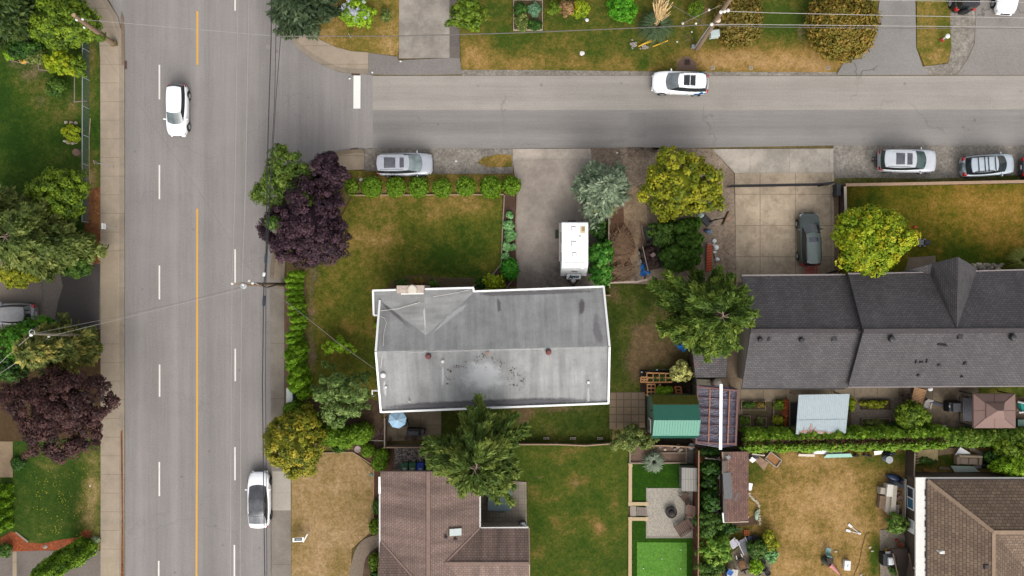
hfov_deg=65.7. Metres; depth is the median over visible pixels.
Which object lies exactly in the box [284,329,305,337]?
cedar column
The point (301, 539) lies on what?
yard sign
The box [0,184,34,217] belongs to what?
conifer
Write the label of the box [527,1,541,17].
vegetable plant
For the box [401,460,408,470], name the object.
wheeled bin
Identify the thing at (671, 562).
putting green
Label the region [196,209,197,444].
road marking
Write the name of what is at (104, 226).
street sign
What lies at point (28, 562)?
driveway
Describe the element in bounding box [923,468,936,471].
plank heap
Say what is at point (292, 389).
cedar column
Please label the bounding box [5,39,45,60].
bush
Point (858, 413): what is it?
patio
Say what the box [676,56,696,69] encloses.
soil patch
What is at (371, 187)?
clipped bush
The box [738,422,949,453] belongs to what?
cedar hedge
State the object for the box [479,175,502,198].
clipped bush
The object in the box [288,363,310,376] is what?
cedar column
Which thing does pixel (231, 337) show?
cable
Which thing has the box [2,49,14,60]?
bush
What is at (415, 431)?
barbecue
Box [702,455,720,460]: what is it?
picket fence
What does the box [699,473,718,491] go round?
ivy bush
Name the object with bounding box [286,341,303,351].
cedar column
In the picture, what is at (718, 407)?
pergola
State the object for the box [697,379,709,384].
workbench
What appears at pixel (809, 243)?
suv
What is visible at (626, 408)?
paving
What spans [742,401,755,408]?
vegetable plant
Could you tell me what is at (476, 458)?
tree
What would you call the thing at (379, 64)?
driveway
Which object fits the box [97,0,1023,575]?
ground
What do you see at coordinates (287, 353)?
cedar column
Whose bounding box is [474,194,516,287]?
flower bed
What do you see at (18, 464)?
bush
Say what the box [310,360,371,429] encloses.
tree
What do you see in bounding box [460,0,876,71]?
lawn
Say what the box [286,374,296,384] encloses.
cedar column
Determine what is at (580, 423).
lawn
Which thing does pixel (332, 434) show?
hedge mound
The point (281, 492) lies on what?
pavement
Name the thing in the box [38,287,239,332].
cable
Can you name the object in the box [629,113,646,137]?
road patch
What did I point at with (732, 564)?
gravel patio
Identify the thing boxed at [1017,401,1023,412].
water slide
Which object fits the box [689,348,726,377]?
lean to
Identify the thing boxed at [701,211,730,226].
basketball hoop
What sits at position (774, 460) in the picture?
planter box
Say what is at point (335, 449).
hedge mound
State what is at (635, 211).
dirt path
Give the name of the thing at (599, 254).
rhododendron
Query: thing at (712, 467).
ivy bush
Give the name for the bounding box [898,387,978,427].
patio
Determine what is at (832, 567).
folded umbrella
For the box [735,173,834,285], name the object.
driveway
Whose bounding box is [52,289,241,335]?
cable
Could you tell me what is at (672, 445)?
timber fence
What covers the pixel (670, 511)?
fire pit
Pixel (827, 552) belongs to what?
camp chair
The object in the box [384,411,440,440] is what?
patio
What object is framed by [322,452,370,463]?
edging timber
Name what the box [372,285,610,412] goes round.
bungalow
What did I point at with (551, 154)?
driveway
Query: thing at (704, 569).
ivy bush
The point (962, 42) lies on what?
gravel drive
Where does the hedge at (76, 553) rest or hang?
on the mulch bed at (16, 541)
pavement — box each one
[82,0,119,575]
[101,252,118,329]
[101,557,118,575]
[270,278,290,575]
[272,471,290,509]
[274,153,363,277]
[296,34,367,68]
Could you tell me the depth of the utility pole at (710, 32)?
61.77 m
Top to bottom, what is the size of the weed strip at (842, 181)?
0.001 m
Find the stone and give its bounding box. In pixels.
[18,58,27,63]
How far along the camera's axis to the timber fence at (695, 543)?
64.63 m
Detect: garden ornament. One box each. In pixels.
[754,509,758,519]
[940,34,949,41]
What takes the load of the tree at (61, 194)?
on the lawn at (34, 116)
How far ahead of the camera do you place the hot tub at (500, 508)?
65.09 m
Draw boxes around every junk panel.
[798,454,814,456]
[811,450,841,453]
[824,453,851,457]
[874,451,882,454]
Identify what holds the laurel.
on the ground at (305, 270)
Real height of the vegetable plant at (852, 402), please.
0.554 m
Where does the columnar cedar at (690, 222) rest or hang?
on the dirt yard at (637, 161)
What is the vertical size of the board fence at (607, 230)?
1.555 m
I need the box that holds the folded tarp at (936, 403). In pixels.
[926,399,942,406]
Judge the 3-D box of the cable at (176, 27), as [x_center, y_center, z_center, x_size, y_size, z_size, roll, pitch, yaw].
[-25.197,-19.700,59.900,15.081,1.023,0.075,6,90,0]
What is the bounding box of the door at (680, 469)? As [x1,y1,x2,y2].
[679,466,681,488]
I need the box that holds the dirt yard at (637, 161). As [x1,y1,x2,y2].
[590,147,735,283]
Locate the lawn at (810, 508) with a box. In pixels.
[699,448,1023,575]
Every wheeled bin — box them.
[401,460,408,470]
[409,460,416,470]
[417,460,424,470]
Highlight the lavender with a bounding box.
[642,449,663,472]
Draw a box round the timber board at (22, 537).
[15,532,28,542]
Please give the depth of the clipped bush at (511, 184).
64.75 m
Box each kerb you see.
[103,0,124,575]
[270,149,363,277]
[291,38,367,73]
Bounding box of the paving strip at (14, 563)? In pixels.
[13,551,16,575]
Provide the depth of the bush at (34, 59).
65.24 m
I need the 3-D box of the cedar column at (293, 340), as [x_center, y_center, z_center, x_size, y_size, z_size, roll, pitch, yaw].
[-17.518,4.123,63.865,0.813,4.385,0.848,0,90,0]
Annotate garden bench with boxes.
[685,503,694,517]
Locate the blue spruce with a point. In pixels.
(602, 188)
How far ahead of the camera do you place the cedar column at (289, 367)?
62.88 m
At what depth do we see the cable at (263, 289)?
58.98 m
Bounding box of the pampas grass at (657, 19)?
[636,0,674,46]
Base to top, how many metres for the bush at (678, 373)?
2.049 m
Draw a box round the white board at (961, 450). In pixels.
[955,447,969,454]
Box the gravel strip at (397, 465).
[394,444,419,468]
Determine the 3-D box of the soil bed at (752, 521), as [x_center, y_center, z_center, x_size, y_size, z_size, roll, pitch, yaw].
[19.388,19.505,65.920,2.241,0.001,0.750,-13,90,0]
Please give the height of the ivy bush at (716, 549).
2.746 m
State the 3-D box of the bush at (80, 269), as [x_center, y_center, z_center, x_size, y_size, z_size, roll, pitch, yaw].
[-35.546,-1.739,64.616,2.968,2.774,2.116,0,90,0]
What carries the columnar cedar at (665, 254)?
on the dirt yard at (637, 161)
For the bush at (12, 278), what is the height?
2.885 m
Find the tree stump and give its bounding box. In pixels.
[72,148,80,155]
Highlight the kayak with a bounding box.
[886,474,903,482]
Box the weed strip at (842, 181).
[834,175,1023,184]
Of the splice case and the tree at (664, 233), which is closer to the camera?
the splice case
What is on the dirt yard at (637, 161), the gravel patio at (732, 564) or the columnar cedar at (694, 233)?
the columnar cedar at (694, 233)
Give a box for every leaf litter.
[84,187,99,264]
[121,13,123,64]
[121,431,123,575]
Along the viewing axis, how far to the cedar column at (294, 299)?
63.46 m
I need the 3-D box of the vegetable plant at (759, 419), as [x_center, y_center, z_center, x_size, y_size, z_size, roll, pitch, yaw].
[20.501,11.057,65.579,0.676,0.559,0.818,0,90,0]
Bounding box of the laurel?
[590,219,607,241]
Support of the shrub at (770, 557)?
on the ground at (305, 270)
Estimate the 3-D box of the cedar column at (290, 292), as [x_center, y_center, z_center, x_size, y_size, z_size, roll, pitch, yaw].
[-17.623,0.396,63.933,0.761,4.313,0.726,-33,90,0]
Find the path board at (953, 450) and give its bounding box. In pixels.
[938,446,962,455]
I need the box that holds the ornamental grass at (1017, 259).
[1005,246,1023,268]
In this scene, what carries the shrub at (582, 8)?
on the ground at (305, 270)
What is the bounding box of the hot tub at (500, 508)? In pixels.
[488,491,511,512]
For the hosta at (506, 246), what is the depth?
65.57 m
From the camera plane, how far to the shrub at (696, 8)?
64.89 m
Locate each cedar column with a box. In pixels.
[283,349,294,358]
[284,276,304,283]
[284,289,303,295]
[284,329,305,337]
[284,360,306,371]
[285,283,304,290]
[285,335,305,343]
[285,353,308,364]
[286,295,305,302]
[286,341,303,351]
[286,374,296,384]
[287,270,306,277]
[287,301,306,309]
[287,309,305,316]
[287,384,301,393]
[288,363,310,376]
[289,314,307,322]
[289,322,306,329]
[292,341,309,354]
[293,373,312,387]
[296,384,312,400]
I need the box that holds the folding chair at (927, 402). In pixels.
[924,399,933,408]
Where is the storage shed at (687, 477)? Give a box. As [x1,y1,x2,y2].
[679,465,696,490]
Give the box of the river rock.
[394,448,430,463]
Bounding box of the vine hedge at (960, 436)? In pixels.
[944,425,1023,448]
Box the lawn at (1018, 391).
[979,385,1023,396]
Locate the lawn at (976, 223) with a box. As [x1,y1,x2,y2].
[840,184,1023,274]
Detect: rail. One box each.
[610,279,646,283]
[640,225,646,243]
[902,478,906,519]
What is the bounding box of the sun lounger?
[674,519,693,537]
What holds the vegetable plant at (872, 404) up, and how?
on the raised bed at (886, 407)
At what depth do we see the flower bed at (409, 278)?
65.91 m
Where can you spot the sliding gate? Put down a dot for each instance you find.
(780, 185)
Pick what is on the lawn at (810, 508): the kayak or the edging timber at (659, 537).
the kayak
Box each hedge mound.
[281,399,306,414]
[304,408,320,432]
[318,423,338,447]
[332,446,345,453]
[333,425,355,449]
[349,421,374,445]
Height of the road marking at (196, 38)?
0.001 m
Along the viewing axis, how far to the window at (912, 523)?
64.58 m
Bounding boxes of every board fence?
[606,218,609,287]
[692,375,696,394]
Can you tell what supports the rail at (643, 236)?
on the dirt path at (635, 211)
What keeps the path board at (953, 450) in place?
on the ground at (305, 270)
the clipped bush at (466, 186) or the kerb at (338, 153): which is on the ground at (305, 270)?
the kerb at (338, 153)
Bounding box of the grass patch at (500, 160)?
[477,154,511,166]
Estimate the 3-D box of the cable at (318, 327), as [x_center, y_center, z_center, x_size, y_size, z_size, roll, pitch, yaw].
[-14.612,3.163,60.750,10.278,3.540,0.130,41,90,0]
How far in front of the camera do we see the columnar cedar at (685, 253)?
61.81 m
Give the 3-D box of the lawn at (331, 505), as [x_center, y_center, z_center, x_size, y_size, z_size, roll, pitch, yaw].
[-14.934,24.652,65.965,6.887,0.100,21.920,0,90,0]
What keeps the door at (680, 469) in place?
in the storage shed at (687, 477)
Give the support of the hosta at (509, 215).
on the flower bed at (510, 203)
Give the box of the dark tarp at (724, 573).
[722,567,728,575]
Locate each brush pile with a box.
[606,218,640,268]
[611,258,639,283]
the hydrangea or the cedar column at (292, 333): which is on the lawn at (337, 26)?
the hydrangea
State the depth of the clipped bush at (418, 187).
64.75 m
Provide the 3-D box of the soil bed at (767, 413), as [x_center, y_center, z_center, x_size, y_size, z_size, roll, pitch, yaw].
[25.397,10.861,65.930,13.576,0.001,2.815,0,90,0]
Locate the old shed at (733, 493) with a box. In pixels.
[717,449,748,522]
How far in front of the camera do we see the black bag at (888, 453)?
65.47 m
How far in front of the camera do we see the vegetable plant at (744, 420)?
65.50 m
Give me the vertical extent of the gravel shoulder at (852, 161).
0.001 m
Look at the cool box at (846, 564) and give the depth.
65.51 m
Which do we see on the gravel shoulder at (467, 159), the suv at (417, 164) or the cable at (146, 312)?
the suv at (417, 164)
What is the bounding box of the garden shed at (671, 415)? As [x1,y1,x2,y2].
[647,393,700,437]
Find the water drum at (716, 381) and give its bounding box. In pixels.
[712,378,721,384]
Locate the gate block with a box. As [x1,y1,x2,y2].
[832,183,840,196]
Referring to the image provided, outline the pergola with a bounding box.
[690,383,738,449]
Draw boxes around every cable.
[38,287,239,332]
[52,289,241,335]
[84,19,269,35]
[84,26,245,262]
[230,20,237,575]
[240,17,248,563]
[262,0,271,575]
[264,285,375,369]
[265,29,280,556]
[265,42,275,281]
[276,24,709,36]
[715,24,1023,27]
[715,25,1023,28]
[730,11,1023,17]
[889,0,1001,1]
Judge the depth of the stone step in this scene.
65.87 m
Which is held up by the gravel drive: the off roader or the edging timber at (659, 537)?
the off roader
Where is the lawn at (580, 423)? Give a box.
[421,404,611,442]
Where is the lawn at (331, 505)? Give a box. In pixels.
[291,453,372,575]
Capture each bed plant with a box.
[395,278,407,285]
[413,276,425,284]
[428,278,439,287]
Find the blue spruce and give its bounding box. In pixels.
[569,160,632,232]
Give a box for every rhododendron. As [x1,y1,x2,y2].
[587,263,613,286]
[588,239,613,268]
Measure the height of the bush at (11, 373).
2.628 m
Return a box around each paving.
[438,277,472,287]
[609,392,644,428]
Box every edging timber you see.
[74,76,87,101]
[88,118,90,183]
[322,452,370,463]
[354,194,504,195]
[373,469,373,520]
[472,195,504,286]
[515,194,517,258]
[628,463,648,505]
[628,516,647,575]
[629,447,686,463]
[646,488,692,537]
[833,197,838,273]
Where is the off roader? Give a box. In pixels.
[948,0,979,14]
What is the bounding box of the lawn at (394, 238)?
[306,195,501,400]
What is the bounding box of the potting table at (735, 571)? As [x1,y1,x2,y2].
[727,567,737,575]
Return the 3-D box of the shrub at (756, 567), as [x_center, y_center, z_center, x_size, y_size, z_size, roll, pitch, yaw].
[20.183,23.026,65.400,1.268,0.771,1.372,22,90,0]
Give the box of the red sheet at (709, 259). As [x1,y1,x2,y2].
[706,244,711,271]
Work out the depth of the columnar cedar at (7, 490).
65.14 m
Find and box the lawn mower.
[918,239,929,246]
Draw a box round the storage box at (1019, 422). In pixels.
[1016,419,1023,425]
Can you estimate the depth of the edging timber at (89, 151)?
65.88 m
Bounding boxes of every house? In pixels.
[378,469,529,575]
[737,257,1023,388]
[890,472,1023,575]
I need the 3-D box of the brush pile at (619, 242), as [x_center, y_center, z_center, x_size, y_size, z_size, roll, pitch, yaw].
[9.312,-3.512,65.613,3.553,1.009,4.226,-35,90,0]
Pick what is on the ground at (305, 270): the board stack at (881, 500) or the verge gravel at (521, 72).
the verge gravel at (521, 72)
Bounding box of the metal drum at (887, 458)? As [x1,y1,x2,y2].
[881,454,892,463]
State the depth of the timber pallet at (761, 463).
65.82 m
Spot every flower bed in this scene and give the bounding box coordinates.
[386,274,473,288]
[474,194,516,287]
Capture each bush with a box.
[0,262,40,289]
[0,347,29,382]
[0,542,12,557]
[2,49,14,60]
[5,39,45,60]
[10,455,27,471]
[24,49,47,64]
[44,74,67,97]
[61,123,83,143]
[62,255,94,278]
[67,53,87,77]
[83,324,101,355]
[91,536,100,543]
[264,215,282,230]
[344,177,359,196]
[360,176,382,198]
[361,443,374,457]
[367,518,378,535]
[368,551,378,572]
[370,570,377,575]
[371,456,388,472]
[371,497,378,515]
[374,447,389,462]
[379,8,391,22]
[385,176,406,198]
[408,176,429,198]
[432,177,451,198]
[455,174,475,196]
[475,277,486,289]
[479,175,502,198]
[481,273,505,289]
[500,257,520,280]
[501,175,521,195]
[610,422,659,454]
[654,385,672,394]
[669,359,693,382]
[692,509,725,538]
[693,447,729,456]
[693,531,732,567]
[693,555,724,575]
[699,456,720,474]
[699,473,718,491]
[699,488,720,511]
[714,523,738,537]
[886,421,901,427]
[893,400,931,429]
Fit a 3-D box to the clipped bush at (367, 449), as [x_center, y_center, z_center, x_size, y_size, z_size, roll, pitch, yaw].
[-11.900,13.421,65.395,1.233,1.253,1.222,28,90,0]
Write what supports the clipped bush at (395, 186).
on the lawn at (430, 178)
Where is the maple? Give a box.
[830,203,921,277]
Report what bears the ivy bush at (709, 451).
on the ground at (305, 270)
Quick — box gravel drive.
[924,10,974,74]
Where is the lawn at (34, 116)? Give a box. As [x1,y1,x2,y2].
[0,0,99,231]
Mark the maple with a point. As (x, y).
(872, 244)
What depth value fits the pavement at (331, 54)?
65.87 m
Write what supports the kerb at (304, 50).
on the ground at (305, 270)
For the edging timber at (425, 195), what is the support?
on the ground at (305, 270)
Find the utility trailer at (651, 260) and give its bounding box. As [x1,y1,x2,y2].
[638,243,662,270]
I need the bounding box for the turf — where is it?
[632,463,692,575]
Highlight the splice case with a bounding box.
[262,296,265,305]
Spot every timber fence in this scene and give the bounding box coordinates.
[383,444,426,447]
[384,416,387,447]
[519,442,611,445]
[642,444,695,447]
[692,447,699,575]
[839,186,846,215]
[841,180,1023,186]
[904,449,915,477]
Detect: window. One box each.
[648,417,650,432]
[907,485,913,510]
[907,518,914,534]
[958,5,978,8]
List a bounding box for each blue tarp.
[640,262,650,276]
[675,343,686,351]
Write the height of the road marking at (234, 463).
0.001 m
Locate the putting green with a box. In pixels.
[637,542,686,575]
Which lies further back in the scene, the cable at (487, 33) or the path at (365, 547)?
the path at (365, 547)
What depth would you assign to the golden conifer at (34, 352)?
61.31 m
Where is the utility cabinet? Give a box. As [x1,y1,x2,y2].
[286,388,295,402]
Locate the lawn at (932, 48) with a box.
[916,0,950,65]
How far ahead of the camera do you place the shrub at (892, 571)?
65.37 m
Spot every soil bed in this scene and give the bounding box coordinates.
[0,330,100,440]
[284,276,307,403]
[308,386,383,449]
[352,444,393,534]
[363,546,378,575]
[631,445,698,462]
[640,370,699,444]
[733,516,757,526]
[743,402,850,427]
[1015,397,1023,426]
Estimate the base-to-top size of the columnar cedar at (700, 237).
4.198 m
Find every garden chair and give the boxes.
[679,491,691,504]
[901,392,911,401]
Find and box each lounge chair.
[730,537,739,548]
[739,537,747,554]
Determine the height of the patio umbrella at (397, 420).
2.500 m
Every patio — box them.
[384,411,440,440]
[481,481,526,522]
[647,488,692,536]
[728,544,770,575]
[736,382,897,401]
[851,398,897,425]
[880,530,904,575]
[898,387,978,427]
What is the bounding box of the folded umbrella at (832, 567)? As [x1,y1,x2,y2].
[828,564,841,575]
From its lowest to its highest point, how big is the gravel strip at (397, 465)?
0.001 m
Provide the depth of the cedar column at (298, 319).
63.35 m
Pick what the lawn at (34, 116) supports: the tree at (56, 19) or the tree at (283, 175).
the tree at (56, 19)
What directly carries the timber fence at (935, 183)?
on the ground at (305, 270)
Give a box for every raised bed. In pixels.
[513,0,542,30]
[740,400,765,409]
[740,415,750,425]
[756,417,766,426]
[773,401,789,427]
[861,399,889,409]
[861,418,889,426]
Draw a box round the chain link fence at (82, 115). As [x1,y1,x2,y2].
[81,22,89,222]
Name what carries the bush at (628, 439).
on the ground at (305, 270)
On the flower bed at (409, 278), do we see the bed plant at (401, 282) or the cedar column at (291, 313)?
the bed plant at (401, 282)
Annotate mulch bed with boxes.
[1,530,91,550]
[609,208,634,281]
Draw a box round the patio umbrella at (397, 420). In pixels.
[388,412,406,427]
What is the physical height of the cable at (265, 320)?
0.142 m
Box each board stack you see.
[877,486,885,493]
[877,494,885,508]
[882,495,890,511]
[883,483,893,496]
[886,485,896,514]
[896,504,898,513]
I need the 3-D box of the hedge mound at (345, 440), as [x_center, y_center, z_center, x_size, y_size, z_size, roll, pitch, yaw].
[-13.685,12.198,64.812,2.449,2.417,2.021,0,90,0]
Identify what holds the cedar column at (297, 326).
on the soil bed at (287, 323)
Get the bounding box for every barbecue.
[406,427,425,435]
[879,551,893,565]
[944,400,961,411]
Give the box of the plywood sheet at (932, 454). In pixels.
[916,449,937,460]
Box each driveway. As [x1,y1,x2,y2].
[0,261,100,329]
[0,441,12,476]
[0,550,100,575]
[55,264,99,327]
[368,53,461,74]
[399,0,449,57]
[450,0,459,57]
[513,149,591,159]
[513,160,599,288]
[713,149,832,172]
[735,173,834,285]
[837,0,928,74]
[957,0,1023,74]
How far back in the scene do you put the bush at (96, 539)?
65.58 m
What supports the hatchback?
on the road at (314, 113)
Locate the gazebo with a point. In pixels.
(993, 410)
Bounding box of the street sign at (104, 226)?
[102,223,116,228]
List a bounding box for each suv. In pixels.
[376,150,432,176]
[651,69,708,96]
[795,212,822,273]
[871,147,935,173]
[958,152,1013,177]
[1019,157,1023,177]
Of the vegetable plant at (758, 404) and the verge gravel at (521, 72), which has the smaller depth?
the vegetable plant at (758, 404)
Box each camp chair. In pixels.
[824,546,831,557]
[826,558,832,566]
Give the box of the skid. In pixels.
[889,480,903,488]
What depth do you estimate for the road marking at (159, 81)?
65.99 m
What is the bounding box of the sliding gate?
[727,181,833,186]
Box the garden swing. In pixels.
[959,396,971,421]
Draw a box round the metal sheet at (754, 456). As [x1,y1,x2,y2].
[749,454,758,458]
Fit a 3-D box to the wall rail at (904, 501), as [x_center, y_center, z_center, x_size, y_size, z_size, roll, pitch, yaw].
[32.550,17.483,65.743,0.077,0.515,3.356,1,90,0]
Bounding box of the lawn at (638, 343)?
[599,283,737,391]
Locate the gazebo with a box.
[959,390,1015,427]
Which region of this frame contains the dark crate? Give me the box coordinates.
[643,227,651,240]
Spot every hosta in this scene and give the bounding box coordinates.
[500,252,509,259]
[502,220,514,230]
[502,241,511,252]
[504,229,516,241]
[505,211,513,218]
[510,243,515,250]
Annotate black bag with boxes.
[821,556,833,565]
[884,451,894,455]
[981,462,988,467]
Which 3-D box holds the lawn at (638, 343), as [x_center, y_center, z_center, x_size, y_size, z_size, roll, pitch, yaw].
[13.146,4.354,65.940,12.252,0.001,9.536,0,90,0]
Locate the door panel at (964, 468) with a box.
[951,466,978,471]
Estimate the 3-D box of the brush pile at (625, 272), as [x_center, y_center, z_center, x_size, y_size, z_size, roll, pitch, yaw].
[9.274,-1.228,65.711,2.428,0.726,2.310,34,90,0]
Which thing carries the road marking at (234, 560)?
on the road at (314, 113)
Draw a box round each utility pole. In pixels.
[29,329,80,337]
[72,13,117,46]
[231,279,284,288]
[691,0,731,51]
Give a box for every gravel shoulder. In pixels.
[364,148,512,173]
[833,145,1023,183]
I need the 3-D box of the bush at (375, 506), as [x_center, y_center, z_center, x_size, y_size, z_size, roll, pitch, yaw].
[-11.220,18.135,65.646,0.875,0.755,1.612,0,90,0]
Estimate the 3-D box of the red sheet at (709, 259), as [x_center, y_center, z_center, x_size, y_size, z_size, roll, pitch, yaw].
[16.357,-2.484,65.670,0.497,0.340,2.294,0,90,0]
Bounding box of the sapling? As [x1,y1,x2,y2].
[321,334,356,354]
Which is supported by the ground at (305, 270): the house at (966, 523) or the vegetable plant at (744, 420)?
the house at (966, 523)
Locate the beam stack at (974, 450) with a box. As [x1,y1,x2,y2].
[968,448,982,454]
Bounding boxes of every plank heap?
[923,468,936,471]
[939,467,950,469]
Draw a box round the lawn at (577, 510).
[421,443,628,575]
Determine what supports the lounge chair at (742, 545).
on the gravel patio at (732, 564)
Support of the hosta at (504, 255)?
on the flower bed at (510, 203)
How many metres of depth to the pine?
62.64 m
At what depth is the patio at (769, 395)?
65.92 m
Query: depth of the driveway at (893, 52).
65.95 m
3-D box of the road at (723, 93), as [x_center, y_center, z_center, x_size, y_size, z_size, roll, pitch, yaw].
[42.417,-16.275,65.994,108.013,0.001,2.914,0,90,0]
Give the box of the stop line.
[353,76,360,108]
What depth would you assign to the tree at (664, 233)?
63.32 m
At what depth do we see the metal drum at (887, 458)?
65.06 m
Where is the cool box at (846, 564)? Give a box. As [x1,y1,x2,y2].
[843,559,850,570]
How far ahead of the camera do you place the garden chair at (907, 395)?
65.47 m
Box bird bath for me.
[354,446,360,452]
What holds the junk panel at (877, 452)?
on the lawn at (810, 508)
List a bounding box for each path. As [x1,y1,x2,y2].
[350,534,378,575]
[623,187,646,264]
[694,351,742,449]
[905,256,935,270]
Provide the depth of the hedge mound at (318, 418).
64.76 m
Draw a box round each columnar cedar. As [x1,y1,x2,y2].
[0,482,14,498]
[0,495,15,509]
[0,505,14,520]
[0,516,13,532]
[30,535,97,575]
[657,248,673,260]
[662,244,682,257]
[662,257,679,269]
[668,259,686,272]
[671,233,690,247]
[674,220,687,235]
[678,217,695,229]
[679,247,691,260]
[681,258,696,271]
[684,228,699,238]
[688,247,699,258]
[689,238,698,247]
[691,216,701,229]
[693,255,701,264]
[695,233,704,244]
[696,244,703,255]
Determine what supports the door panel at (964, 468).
on the lawn at (810, 508)
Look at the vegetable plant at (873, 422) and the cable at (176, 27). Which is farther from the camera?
the vegetable plant at (873, 422)
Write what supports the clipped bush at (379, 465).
on the soil bed at (390, 466)
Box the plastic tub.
[727,569,733,575]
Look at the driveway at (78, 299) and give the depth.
65.88 m
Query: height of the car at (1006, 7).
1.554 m
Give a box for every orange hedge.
[712,0,764,50]
[804,0,882,64]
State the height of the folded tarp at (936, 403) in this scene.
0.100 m
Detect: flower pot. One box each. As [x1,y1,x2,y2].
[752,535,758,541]
[897,496,902,501]
[897,542,903,547]
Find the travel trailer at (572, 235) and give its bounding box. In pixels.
[555,220,587,286]
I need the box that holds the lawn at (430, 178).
[343,170,513,194]
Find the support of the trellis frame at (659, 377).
on the ground at (305, 270)
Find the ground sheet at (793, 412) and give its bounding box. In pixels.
[790,403,797,424]
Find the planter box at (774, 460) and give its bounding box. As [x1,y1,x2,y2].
[764,451,781,467]
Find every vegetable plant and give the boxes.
[513,1,528,15]
[514,13,528,31]
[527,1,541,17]
[528,19,541,31]
[739,415,749,424]
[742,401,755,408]
[755,401,765,407]
[755,416,762,425]
[771,414,785,424]
[773,399,784,409]
[782,399,789,425]
[849,396,855,411]
[858,400,887,408]
[862,419,885,426]
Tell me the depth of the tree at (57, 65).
63.46 m
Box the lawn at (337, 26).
[318,0,398,55]
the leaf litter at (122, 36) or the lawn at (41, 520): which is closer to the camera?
the leaf litter at (122, 36)
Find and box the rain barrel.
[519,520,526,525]
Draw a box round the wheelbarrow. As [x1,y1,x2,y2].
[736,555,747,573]
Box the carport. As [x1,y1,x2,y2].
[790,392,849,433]
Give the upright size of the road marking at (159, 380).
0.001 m
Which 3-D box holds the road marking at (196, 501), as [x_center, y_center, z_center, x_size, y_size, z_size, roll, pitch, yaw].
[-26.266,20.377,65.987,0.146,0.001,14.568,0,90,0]
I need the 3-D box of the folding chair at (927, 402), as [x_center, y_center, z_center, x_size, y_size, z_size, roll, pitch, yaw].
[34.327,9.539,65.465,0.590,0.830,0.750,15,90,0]
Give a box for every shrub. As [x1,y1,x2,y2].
[547,0,561,14]
[559,0,574,17]
[572,0,590,18]
[606,0,638,24]
[687,0,704,18]
[746,539,767,560]
[748,558,764,575]
[762,529,774,542]
[764,549,778,563]
[765,537,779,553]
[885,511,909,534]
[888,566,899,575]
[915,456,937,465]
[982,449,1000,462]
[987,454,1023,476]
[993,438,1023,458]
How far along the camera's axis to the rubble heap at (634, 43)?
65.80 m
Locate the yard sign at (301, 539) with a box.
[293,531,309,542]
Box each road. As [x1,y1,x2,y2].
[109,0,372,575]
[373,76,1023,109]
[373,109,1023,148]
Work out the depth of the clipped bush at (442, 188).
64.81 m
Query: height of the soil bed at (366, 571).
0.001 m
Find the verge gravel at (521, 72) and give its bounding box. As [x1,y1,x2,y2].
[462,70,836,75]
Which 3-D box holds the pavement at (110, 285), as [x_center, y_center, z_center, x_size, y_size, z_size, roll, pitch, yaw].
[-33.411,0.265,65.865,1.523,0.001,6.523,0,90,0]
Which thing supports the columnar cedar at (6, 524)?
on the lawn at (41, 520)
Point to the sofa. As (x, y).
(971, 459)
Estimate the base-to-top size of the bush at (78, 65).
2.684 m
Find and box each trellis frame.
[640,377,647,382]
[645,372,671,382]
[645,383,655,395]
[673,386,681,393]
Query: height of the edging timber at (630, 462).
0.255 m
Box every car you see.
[0,302,38,326]
[245,470,272,527]
[990,0,1018,15]
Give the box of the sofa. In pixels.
[954,454,982,464]
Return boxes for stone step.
[630,506,635,515]
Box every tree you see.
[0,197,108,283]
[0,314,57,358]
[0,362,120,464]
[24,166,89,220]
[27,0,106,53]
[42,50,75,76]
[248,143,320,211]
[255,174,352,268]
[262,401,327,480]
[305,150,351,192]
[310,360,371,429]
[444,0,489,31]
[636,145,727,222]
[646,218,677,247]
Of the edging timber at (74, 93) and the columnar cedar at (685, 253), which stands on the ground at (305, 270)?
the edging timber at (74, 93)
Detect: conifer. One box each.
[0,0,39,48]
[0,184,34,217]
[10,312,104,374]
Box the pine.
[265,0,342,40]
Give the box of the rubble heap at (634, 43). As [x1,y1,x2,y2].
[630,39,636,48]
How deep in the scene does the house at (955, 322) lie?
61.44 m
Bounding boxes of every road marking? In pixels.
[159,65,159,98]
[159,165,159,198]
[159,266,159,298]
[159,365,159,396]
[159,462,159,495]
[196,11,197,64]
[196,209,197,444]
[196,445,197,575]
[234,249,235,282]
[234,349,235,380]
[234,447,235,479]
[234,545,234,575]
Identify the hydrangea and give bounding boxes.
[338,0,377,28]
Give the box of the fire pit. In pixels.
[665,506,676,517]
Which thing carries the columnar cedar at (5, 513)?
on the lawn at (41, 520)
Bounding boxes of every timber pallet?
[756,457,767,469]
[912,387,926,403]
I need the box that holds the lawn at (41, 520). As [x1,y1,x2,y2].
[0,438,100,549]
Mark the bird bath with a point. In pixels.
(357, 449)
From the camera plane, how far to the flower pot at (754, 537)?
65.65 m
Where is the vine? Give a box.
[648,374,670,381]
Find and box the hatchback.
[163,84,190,136]
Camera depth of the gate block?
65.11 m
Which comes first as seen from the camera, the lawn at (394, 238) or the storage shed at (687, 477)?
the storage shed at (687, 477)

